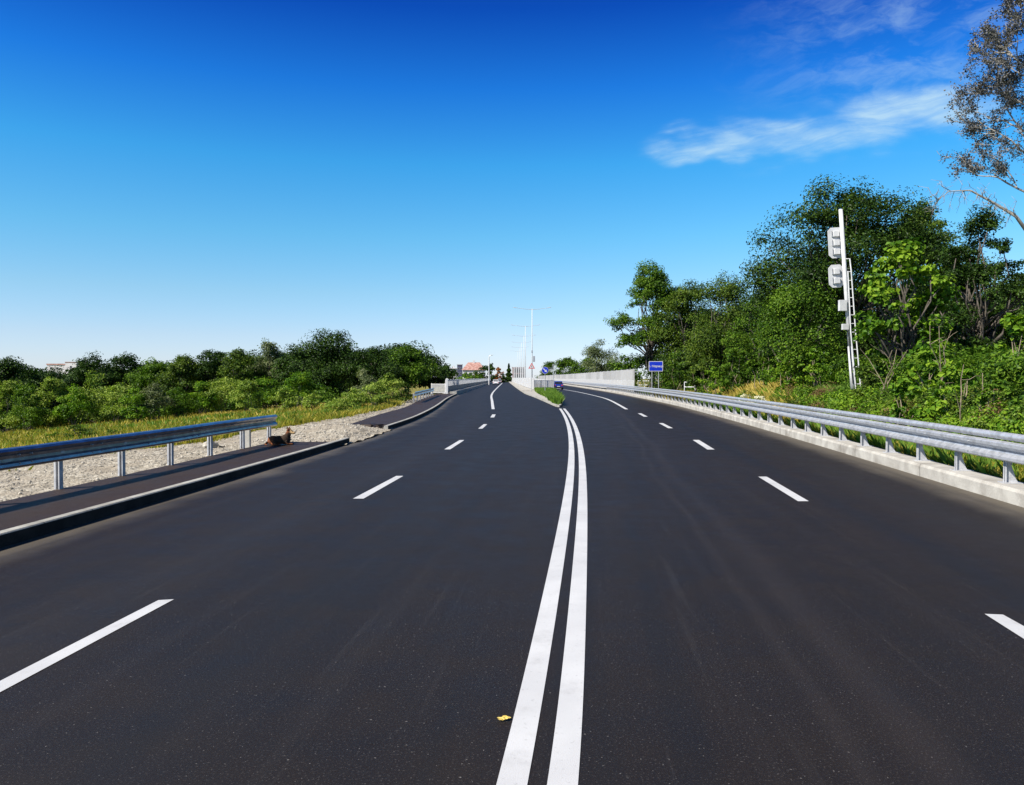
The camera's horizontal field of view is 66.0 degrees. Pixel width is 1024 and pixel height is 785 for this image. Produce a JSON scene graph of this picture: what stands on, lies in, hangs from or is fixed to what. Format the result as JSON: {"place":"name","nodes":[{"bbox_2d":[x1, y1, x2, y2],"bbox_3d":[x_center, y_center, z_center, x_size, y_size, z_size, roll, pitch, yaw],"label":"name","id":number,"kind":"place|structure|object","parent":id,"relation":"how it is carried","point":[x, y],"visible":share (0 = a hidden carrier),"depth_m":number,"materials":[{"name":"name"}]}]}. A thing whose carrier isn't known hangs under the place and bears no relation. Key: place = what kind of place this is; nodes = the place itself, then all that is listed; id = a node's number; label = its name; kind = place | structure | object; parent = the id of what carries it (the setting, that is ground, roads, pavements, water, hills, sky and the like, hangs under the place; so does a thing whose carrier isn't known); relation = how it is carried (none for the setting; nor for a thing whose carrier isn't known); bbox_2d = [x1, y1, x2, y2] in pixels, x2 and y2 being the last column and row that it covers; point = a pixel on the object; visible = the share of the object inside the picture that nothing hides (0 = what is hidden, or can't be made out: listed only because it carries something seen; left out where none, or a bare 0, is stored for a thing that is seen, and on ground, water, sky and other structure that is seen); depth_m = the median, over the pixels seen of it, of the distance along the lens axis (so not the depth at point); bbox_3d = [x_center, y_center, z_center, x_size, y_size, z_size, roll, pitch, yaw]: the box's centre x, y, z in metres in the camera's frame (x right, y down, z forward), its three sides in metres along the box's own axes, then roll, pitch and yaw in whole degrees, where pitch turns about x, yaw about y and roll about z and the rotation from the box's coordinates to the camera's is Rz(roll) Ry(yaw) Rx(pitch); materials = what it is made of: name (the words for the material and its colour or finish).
{"place":"outdoors","nodes":[
{"label":"outdoors","id":0,"kind":"place"},
{"bbox_2d":[18,379,662,434],"bbox_3d":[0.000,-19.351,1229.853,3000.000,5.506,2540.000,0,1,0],"label":"ground","id":1,"kind":"structure","parent":0,"point":[414,390],"depth_m":199.29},
{"bbox_2d":[0,380,33,432],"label":"willow shrub","id":2,"kind":"object","parent":1,"relation":"on","point":[12,420],"visible":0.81,"depth_m":73.92,"materials":[{"name":"green plant"}]},
{"bbox_2d":[0,355,58,415],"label":"broadleaf tree","id":3,"kind":"object","parent":1,"relation":"on","point":[9,368],"visible":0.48,"depth_m":91.13,"materials":[{"name":"green plant"}]},
{"bbox_2d":[10,383,53,430],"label":"bush","id":4,"kind":"object","parent":1,"relation":"on","point":[35,416],"visible":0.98,"depth_m":71.87,"materials":[{"name":"green plant"}]},
{"bbox_2d":[22,376,71,428],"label":"willow shrub","id":5,"kind":"object","parent":1,"relation":"on","point":[49,383],"visible":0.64,"depth_m":75.81,"materials":[{"name":"green plant"}]},
{"bbox_2d":[32,370,78,409],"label":"broadleaf tree","id":6,"kind":"object","parent":1,"relation":"on","point":[54,375],"visible":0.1,"depth_m":95.11,"materials":[{"name":"green plant"}]},
{"bbox_2d":[50,383,101,425],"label":"bush","id":7,"kind":"object","parent":1,"relation":"on","point":[72,408],"visible":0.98,"depth_m":70.76,"materials":[{"name":"green plant"}]},
{"bbox_2d":[60,424,99,438],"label":"bush","id":8,"kind":"object","parent":1,"relation":"on","point":[84,432],"visible":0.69,"depth_m":37.88,"materials":[{"name":"green plant"}]},
{"bbox_2d":[52,351,122,405],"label":"broadleaf tree","id":9,"kind":"object","parent":1,"relation":"on","point":[77,376],"visible":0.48,"depth_m":88.77,"materials":[{"name":"green plant"}]},
{"bbox_2d":[68,369,118,423],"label":"willow shrub","id":10,"kind":"object","parent":1,"relation":"on","point":[91,395],"visible":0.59,"depth_m":75.67,"materials":[{"name":"green plant"}]},
{"bbox_2d":[96,382,139,421],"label":"willow shrub","id":11,"kind":"object","parent":1,"relation":"on","point":[112,396],"visible":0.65,"depth_m":71.51,"materials":[{"name":"green plant"}]},
{"bbox_2d":[99,351,143,399],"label":"broadleaf tree","id":12,"kind":"object","parent":1,"relation":"on","point":[126,361],"visible":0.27,"depth_m":92.95,"materials":[{"name":"green plant"}]},
{"bbox_2d":[118,388,155,422],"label":"bush","id":13,"kind":"object","parent":1,"relation":"on","point":[141,411],"visible":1,"depth_m":68.82,"materials":[{"name":"green plant"}]},
{"bbox_2d":[122,356,170,403],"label":"broadleaf tree","id":14,"kind":"object","parent":1,"relation":"on","point":[146,378],"visible":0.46,"depth_m":90.17,"materials":[{"name":"green plant"}]},
{"bbox_2d":[133,382,175,420],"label":"willow shrub","id":15,"kind":"object","parent":1,"relation":"on","point":[151,395],"visible":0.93,"depth_m":69.82,"materials":[{"name":"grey plant"}]},
{"bbox_2d":[0,442,327,530],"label":"footway","id":16,"kind":"structure","parent":1,"relation":"on","point":[29,509],"depth_m":13.55,"materials":[{"name":"asphalt"}]},
{"bbox_2d":[0,415,277,488],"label":"guard rail","id":17,"kind":"object","parent":16,"relation":"on","point":[58,453],"visible":0.98,"depth_m":14.86,"materials":[{"name":"grey metal"}]},
{"bbox_2d":[264,426,295,444],"bbox_3d":[-6.422,1.196,21.798,0.830,0.505,0.382,0,1,-19],"label":"dog","id":18,"kind":"object","parent":16,"relation":"on","point":[285,438],"visible":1,"depth_m":21.70},
{"bbox_2d":[0,384,341,430],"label":"undergrowth","id":19,"kind":"object","parent":1,"relation":"on","point":[325,394],"visible":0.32,"depth_m":77.93,"materials":[{"name":"green plant"}]},
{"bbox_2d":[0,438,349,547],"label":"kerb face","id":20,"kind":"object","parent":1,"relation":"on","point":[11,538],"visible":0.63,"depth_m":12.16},
{"bbox_2d":[158,386,197,417],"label":"bush","id":21,"kind":"object","parent":1,"relation":"on","point":[176,409],"visible":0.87,"depth_m":71.90,"materials":[{"name":"green plant"}]},
{"bbox_2d":[154,353,208,398],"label":"broadleaf tree","id":22,"kind":"object","parent":1,"relation":"on","point":[183,366],"visible":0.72,"depth_m":88.62,"materials":[{"name":"green plant"}]},
{"bbox_2d":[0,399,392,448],"bbox_3d":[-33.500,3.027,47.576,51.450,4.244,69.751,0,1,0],"label":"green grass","id":23,"kind":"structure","parent":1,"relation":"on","point":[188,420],"depth_m":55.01,"materials":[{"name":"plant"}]},
{"bbox_2d":[187,380,218,413],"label":"bush","id":24,"kind":"object","parent":1,"relation":"on","point":[206,400],"visible":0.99,"depth_m":72.83,"materials":[{"name":"green plant"}]},
{"bbox_2d":[8,399,405,471],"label":"roadside weeds","id":25,"kind":"object","parent":1,"relation":"on","point":[338,415],"visible":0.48,"depth_m":34.23,"materials":[{"name":"green plant"}]},
{"bbox_2d":[0,396,416,449],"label":"field grass","id":26,"kind":"structure","parent":1,"relation":"on","point":[135,428],"depth_m":53.59,"materials":[{"name":"plant"}]},
{"bbox_2d":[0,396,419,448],"bbox_3d":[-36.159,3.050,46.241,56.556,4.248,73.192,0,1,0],"label":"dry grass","id":27,"kind":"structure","parent":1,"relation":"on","point":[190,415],"depth_m":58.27,"materials":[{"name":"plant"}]},
{"bbox_2d":[184,348,236,390],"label":"broadleaf tree","id":28,"kind":"object","parent":1,"relation":"on","point":[209,367],"visible":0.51,"depth_m":91.47,"materials":[{"name":"green plant"}]},
{"bbox_2d":[0,395,429,501],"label":"gravel shoulder","id":29,"kind":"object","parent":1,"relation":"on","point":[78,478],"visible":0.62,"depth_m":18.83},
{"bbox_2d":[0,422,383,497],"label":"loose stones","id":30,"kind":"object","parent":29,"relation":"on","point":[183,446],"visible":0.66,"depth_m":23.44,"materials":[{"name":"gravel"}]},
{"bbox_2d":[0,340,434,412],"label":"woodland","id":31,"kind":"object","parent":1,"relation":"on","point":[385,349],"visible":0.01,"depth_m":104.36,"materials":[{"name":"green plant"}]},
{"bbox_2d":[198,376,247,411],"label":"willow shrub","id":32,"kind":"object","parent":1,"relation":"on","point":[221,387],"visible":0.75,"depth_m":73.69,"materials":[{"name":"green plant"}]},
{"bbox_2d":[214,347,271,396],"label":"broadleaf tree","id":33,"kind":"object","parent":1,"relation":"on","point":[237,360],"visible":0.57,"depth_m":86.41,"materials":[{"name":"green plant"}]},
{"bbox_2d":[226,380,263,411],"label":"willow shrub","id":34,"kind":"object","parent":1,"relation":"on","point":[243,388],"visible":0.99,"depth_m":69.78,"materials":[{"name":"green plant"}]},
{"bbox_2d":[251,375,279,408],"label":"bush","id":35,"kind":"object","parent":1,"relation":"on","point":[266,390],"visible":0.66,"depth_m":74.78,"materials":[{"name":"green plant"}]},
{"bbox_2d":[248,338,285,406],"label":"broadleaf tree","id":36,"kind":"object","parent":1,"relation":"on","point":[270,352],"visible":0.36,"depth_m":91.61,"materials":[{"name":"green plant"}]},
{"bbox_2d":[268,388,299,408],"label":"willow shrub","id":37,"kind":"object","parent":1,"relation":"on","point":[285,393],"visible":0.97,"depth_m":65.80,"materials":[{"name":"green plant"}]},
{"bbox_2d":[270,349,308,389],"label":"broadleaf tree","id":38,"kind":"object","parent":1,"relation":"on","point":[280,370],"visible":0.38,"depth_m":87.47,"materials":[{"name":"green plant"}]},
{"bbox_2d":[283,370,323,407],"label":"bush","id":39,"kind":"object","parent":1,"relation":"on","point":[299,379],"visible":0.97,"depth_m":69.97,"materials":[{"name":"green plant"}]},
{"bbox_2d":[282,328,379,397],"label":"broadleaf tree","id":40,"kind":"object","parent":1,"relation":"on","point":[315,360],"visible":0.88,"depth_m":86.09,"materials":[{"name":"green plant"}]},
{"bbox_2d":[320,397,361,410],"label":"willow shrub","id":41,"kind":"object","parent":1,"relation":"on","point":[343,403],"visible":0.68,"depth_m":49.92,"materials":[{"name":"green plant"}]},
{"bbox_2d":[338,387,369,408],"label":"willow shrub","id":42,"kind":"object","parent":1,"relation":"on","point":[353,396],"visible":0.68,"depth_m":55.42,"materials":[{"name":"green plant"}]},
{"bbox_2d":[350,368,377,404],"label":"willow shrub","id":43,"kind":"object","parent":1,"relation":"on","point":[364,377],"visible":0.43,"depth_m":61.67,"materials":[{"name":"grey plant"}]},
{"bbox_2d":[343,346,403,393],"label":"broadleaf tree","id":44,"kind":"object","parent":1,"relation":"on","point":[380,369],"visible":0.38,"depth_m":95.03,"materials":[{"name":"green plant"}]},
{"bbox_2d":[357,382,391,405],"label":"willow shrub","id":45,"kind":"object","parent":1,"relation":"on","point":[377,388],"visible":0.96,"depth_m":54.66,"materials":[{"name":"green plant"}]},
{"bbox_2d":[375,373,403,402],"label":"willow shrub","id":46,"kind":"object","parent":1,"relation":"on","point":[389,381],"visible":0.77,"depth_m":61.76,"materials":[{"name":"green plant"}]},
{"bbox_2d":[391,380,412,400],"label":"willow shrub","id":47,"kind":"object","parent":1,"relation":"on","point":[403,392],"visible":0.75,"depth_m":65.87,"materials":[{"name":"green plant"}]},
{"bbox_2d":[352,393,452,424],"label":"footway","id":48,"kind":"structure","parent":1,"relation":"on","point":[413,409],"depth_m":42.16,"materials":[{"name":"asphalt"}]},
{"bbox_2d":[385,342,437,394],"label":"broadleaf tree","id":49,"kind":"object","parent":1,"relation":"on","point":[409,377],"visible":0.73,"depth_m":99.85,"materials":[{"name":"green plant"}]},
{"bbox_2d":[411,354,449,392],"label":"broadleaf tree","id":50,"kind":"object","parent":1,"relation":"on","point":[440,375],"visible":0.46,"depth_m":111.11,"materials":[{"name":"green plant"}]},
{"bbox_2d":[554,356,579,374],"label":"broadleaf tree","id":51,"kind":"object","parent":1,"relation":"on","point":[564,363],"visible":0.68,"depth_m":339.18,"materials":[{"name":"green plant"}]},
{"bbox_2d":[537,369,634,388],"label":"noise barrier","id":52,"kind":"object","parent":1,"relation":"on","point":[627,374],"visible":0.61,"depth_m":136.49,"materials":[{"name":"concrete"}]},
{"bbox_2d":[554,379,633,392],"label":"parapet fence","id":53,"kind":"object","parent":1,"relation":"on","point":[620,382],"visible":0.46,"depth_m":131.26,"materials":[{"name":"white paint"}]},
{"bbox_2d":[580,339,623,372],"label":"broadleaf tree","id":54,"kind":"object","parent":1,"relation":"on","point":[592,352],"visible":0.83,"depth_m":176.81,"materials":[{"name":"green plant"}]},
{"bbox_2d":[607,353,642,385],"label":"broadleaf tree","id":55,"kind":"object","parent":1,"relation":"on","point":[620,366],"visible":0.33,"depth_m":164.60,"materials":[{"name":"green plant"}]},
{"bbox_2d":[603,258,694,389],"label":"broadleaf tree","id":56,"kind":"object","parent":1,"relation":"on","point":[654,284],"visible":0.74,"depth_m":82.98,"materials":[{"name":"green plant"}]},
{"bbox_2d":[659,350,689,390],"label":"bush","id":57,"kind":"object","parent":1,"relation":"on","point":[674,355],"visible":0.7,"depth_m":76.73,"materials":[{"name":"green plant"}]},
{"bbox_2d":[648,279,725,376],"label":"broadleaf tree","id":58,"kind":"object","parent":1,"relation":"on","point":[682,298],"visible":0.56,"depth_m":79.73,"materials":[{"name":"green plant"}]},
{"bbox_2d":[684,354,724,391],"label":"bush","id":59,"kind":"object","parent":1,"relation":"on","point":[702,361],"visible":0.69,"depth_m":61.78,"materials":[{"name":"green plant"}]},
{"bbox_2d":[697,363,728,397],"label":"bush","id":60,"kind":"object","parent":1,"relation":"on","point":[714,375],"visible":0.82,"depth_m":51.91,"materials":[{"name":"green plant"}]},
{"bbox_2d":[679,269,758,376],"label":"broadleaf tree","id":61,"kind":"object","parent":1,"relation":"on","point":[703,342],"visible":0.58,"depth_m":69.13,"materials":[{"name":"green plant"}]},
{"bbox_2d":[650,377,805,424],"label":"dry grass","id":62,"kind":"structure","parent":1,"relation":"on","point":[735,392],"depth_m":44.54,"materials":[{"name":"plant"}]},
{"bbox_2d":[715,343,758,393],"bbox_3d":[14.833,-1.365,52.191,2.392,3.860,2.642,1,1,41],"label":"bush","id":63,"kind":"object","parent":1,"relation":"on","point":[740,355],"visible":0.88,"depth_m":51.91,"materials":[{"name":"green plant"}]},
{"bbox_2d":[720,294,787,370],"bbox_3d":[18.960,-3.469,60.432,5.677,8.357,5.776,-1,1,-36],"label":"broadleaf tree","id":64,"kind":"object","parent":1,"relation":"on","point":[755,355],"visible":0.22,"depth_m":60.17,"materials":[{"name":"green plant"}]},
{"bbox_2d":[743,339,788,387],"bbox_3d":[14.894,-1.427,46.003,2.752,3.499,1.901,0,1,0],"label":"bush","id":65,"kind":"object","parent":1,"relation":"on","point":[754,364],"visible":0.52,"depth_m":45.84,"materials":[{"name":"green plant"}]},
{"bbox_2d":[762,351,811,392],"bbox_3d":[13.954,-0.784,40.051,2.412,2.795,1.829,0,1,0],"label":"bush","id":66,"kind":"object","parent":1,"relation":"on","point":[787,380],"visible":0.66,"depth_m":39.74,"materials":[{"name":"green plant"}]},
{"bbox_2d":[563,384,1023,507],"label":"concrete upstand","id":67,"kind":"object","parent":1,"relation":"on","point":[990,486],"visible":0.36,"depth_m":17.55,"materials":[{"name":"concrete"}]},
{"bbox_2d":[554,380,1023,483],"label":"guard rail","id":68,"kind":"object","parent":67,"relation":"on","point":[1008,454],"visible":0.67,"depth_m":18.39,"materials":[{"name":"metal"}]},
{"bbox_2d":[747,277,847,382],"bbox_3d":[14.605,-2.546,40.003,5.246,6.434,5.820,1,1,37],"label":"broadleaf tree","id":69,"kind":"object","parent":1,"relation":"on","point":[784,324],"visible":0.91,"depth_m":39.27,"materials":[{"name":"green plant"}]},
{"bbox_2d":[794,344,835,386],"bbox_3d":[14.684,-1.022,37.885,2.043,2.665,1.608,0,1,0],"label":"bush","id":70,"kind":"object","parent":1,"relation":"on","point":[812,367],"visible":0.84,"depth_m":37.81,"materials":[{"name":"green plant"}]},
{"bbox_2d":[634,251,1023,390],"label":"woodland","id":71,"kind":"object","parent":1,"relation":"on","point":[1020,310],"visible":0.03,"depth_m":76.24,"materials":[{"name":"green plant"}]},
{"bbox_2d":[637,380,1023,481],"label":"verge grass","id":72,"kind":"structure","parent":1,"relation":"on","point":[982,462],"depth_m":21.23,"materials":[{"name":"plant"}]},
{"bbox_2d":[660,340,1023,392],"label":"undergrowth","id":73,"kind":"object","parent":1,"relation":"on","point":[999,368],"visible":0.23,"depth_m":27.31,"materials":[{"name":"green plant"}]},
{"bbox_2d":[827,209,860,388],"bbox_3d":[13.472,-3.679,31.914,1.265,7.473,0.410,0,1,0],"label":"signal mast","id":74,"kind":"object","parent":1,"relation":"on","point":[838,274],"visible":0.95,"depth_m":31.88,"materials":[{"name":"metal"}]},
{"bbox_2d":[731,172,966,359],"bbox_3d":[19.065,-5.842,44.818,12.701,13.071,8.703,0,1,0],"label":"broadleaf tree","id":75,"kind":"object","parent":1,"relation":"on","point":[814,265],"visible":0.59,"depth_m":43.55,"materials":[{"name":"green plant"}]},
{"bbox_2d":[852,353,890,388],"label":"bush","id":76,"kind":"object","parent":1,"relation":"on","point":[871,378],"visible":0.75,"depth_m":29.73,"materials":[{"name":"green plant"}]},
{"bbox_2d":[735,379,1023,463],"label":"leafy weeds","id":77,"kind":"object","parent":1,"relation":"on","point":[953,420],"visible":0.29,"depth_m":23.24,"materials":[{"name":"green plant"}]},
{"bbox_2d":[782,381,1013,428],"bbox_3d":[12.729,0.440,29.636,2.958,1.735,23.120,0,1,5],"label":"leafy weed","id":78,"kind":"object","parent":1,"relation":"on","point":[817,391],"visible":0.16,"depth_m":27.76,"materials":[{"name":"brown plant"}]},
{"bbox_2d":[775,418,1023,482],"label":"dry grass","id":79,"kind":"structure","parent":1,"relation":"on","point":[999,472],"depth_m":17.28,"materials":[{"name":"plant"}]},
{"bbox_2d":[852,236,965,379],"bbox_3d":[15.414,-2.703,31.014,4.370,6.879,3.011,0,1,0],"label":"leaved tree","id":80,"kind":"object","parent":1,"relation":"on","point":[878,289],"visible":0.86,"depth_m":30.64,"materials":[{"name":"green plant"}]},
{"bbox_2d":[888,376,931,426],"bbox_3d":[11.040,0.593,21.998,1.265,2.115,0.946,0,1,0],"label":"bush","id":81,"kind":"object","parent":1,"relation":"on","point":[901,387],"visible":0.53,"depth_m":21.93,"materials":[{"name":"green plant"}]},
{"bbox_2d":[864,196,964,359],"bbox_3d":[24.061,-5.495,46.900,5.671,12.305,6.643,0,1,0],"label":"broadleaf tree","id":82,"kind":"object","parent":1,"relation":"on","point":[925,206],"visible":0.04,"depth_m":46.22,"materials":[{"name":"green plant"}]},
{"bbox_2d":[906,345,948,387],"bbox_3d":[13.277,-0.447,25.025,1.553,2.120,1.112,0,1,0],"label":"bush","id":83,"kind":"object","parent":1,"relation":"on","point":[912,370],"visible":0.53,"depth_m":25.02,"materials":[{"name":"green plant"}]},
{"bbox_2d":[924,245,967,354],"bbox_3d":[24.183,-3.744,43.922,2.960,8.889,2.125,0,1,0],"label":"broadleaf tree","id":84,"kind":"object","parent":1,"relation":"on","point":[956,283],"visible":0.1,"depth_m":43.66,"materials":[{"name":"green plant"}]},
{"bbox_2d":[924,358,979,416],"bbox_3d":[11.673,0.160,21.061,1.125,2.146,1.116,-1,1,-31],"label":"bush","id":85,"kind":"object","parent":1,"relation":"on","point":[952,370],"visible":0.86,"depth_m":20.95,"materials":[{"name":"green plant"}]},
{"bbox_2d":[942,325,973,351],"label":"bush","id":86,"kind":"object","parent":1,"relation":"on","point":[964,342],"visible":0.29,"depth_m":31.88,"materials":[{"name":"green plant"}]},
{"bbox_2d":[920,0,1023,229],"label":"sparse tree","id":87,"kind":"object","parent":1,"relation":"on","point":[1004,78],"visible":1,"depth_m":26.12,"materials":[{"name":"brown plant"}]},
{"bbox_2d":[929,203,1023,354],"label":"broadleaf tree","id":88,"kind":"object","parent":1,"relation":"on","point":[980,318],"visible":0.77,"depth_m":35.59,"materials":[{"name":"green plant"}]},
{"bbox_2d":[963,343,995,367],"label":"bush","id":89,"kind":"object","parent":1,"relation":"on","point":[990,348],"visible":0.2,"depth_m":26.86,"materials":[{"name":"green plant"}]},
{"bbox_2d":[968,379,1023,412],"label":"bush","id":90,"kind":"object","parent":1,"relation":"on","point":[980,399],"visible":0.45,"depth_m":18.91,"materials":[{"name":"green plant"}]},
{"bbox_2d":[984,313,1023,374],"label":"bush","id":91,"kind":"object","parent":1,"relation":"on","point":[1011,327],"visible":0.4,"depth_m":23.97,"materials":[{"name":"green plant"}]},
{"bbox_2d":[0,382,1023,784],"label":"road","id":92,"kind":"structure","parent":0,"point":[312,622],"depth_m":6.61,"materials":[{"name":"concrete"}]},
{"bbox_2d":[0,599,172,691],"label":"lane marking","id":93,"kind":"object","parent":92,"relation":"on","point":[20,675],"visible":1,"depth_m":5.83,"materials":[{"name":"paint"}]},
{"bbox_2d":[0,438,348,534],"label":"kerb","id":94,"kind":"structure","parent":92,"relation":"on","point":[35,523],"depth_m":12.30,"materials":[{"name":"concrete"}]},
{"bbox_2d":[496,409,573,784],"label":"lane marking","id":95,"kind":"object","parent":92,"relation":"on","point":[516,763],"visible":1,"depth_m":5.45,"materials":[{"name":"paint"}]},
{"bbox_2d":[547,409,586,784],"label":"lane marking","id":96,"kind":"object","parent":92,"relation":"on","point":[564,762],"visible":1,"depth_m":5.43,"materials":[{"name":"paint"}]},
{"bbox_2d":[760,477,807,500],"bbox_3d":[4.896,1.731,14.352,0.175,0.001,3.212,0,1,6],"label":"lane marking","id":97,"kind":"object","parent":92,"relation":"on","point":[790,493],"visible":1,"depth_m":14.09,"materials":[{"name":"paint"}]},
{"bbox_2d":[986,614,1023,638],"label":"lane marking","id":98,"kind":"object","parent":92,"relation":"on","point":[1011,625],"visible":1,"depth_m":6.40,"materials":[{"name":"paint"}]},
{"bbox_2d":[0,0,1023,378],"label":"sky","id":99,"kind":"structure","parent":0,"point":[177,177],"materials":[{"name":"blue"}]},
{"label":"median soil","id":100,"kind":"structure","parent":0,"visible":0},
{"bbox_2d":[533,387,564,403],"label":"median grass","id":101,"kind":"structure","parent":100,"relation":"on","point":[554,395],"depth_m":71.40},
{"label":"bridge footway","id":102,"kind":"structure","parent":0,"visible":0},
{"bbox_2d":[445,378,493,393],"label":"bridge fence","id":103,"kind":"object","parent":102,"relation":"on","point":[455,384],"visible":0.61,"depth_m":125.75,"materials":[{"name":"white paint"}]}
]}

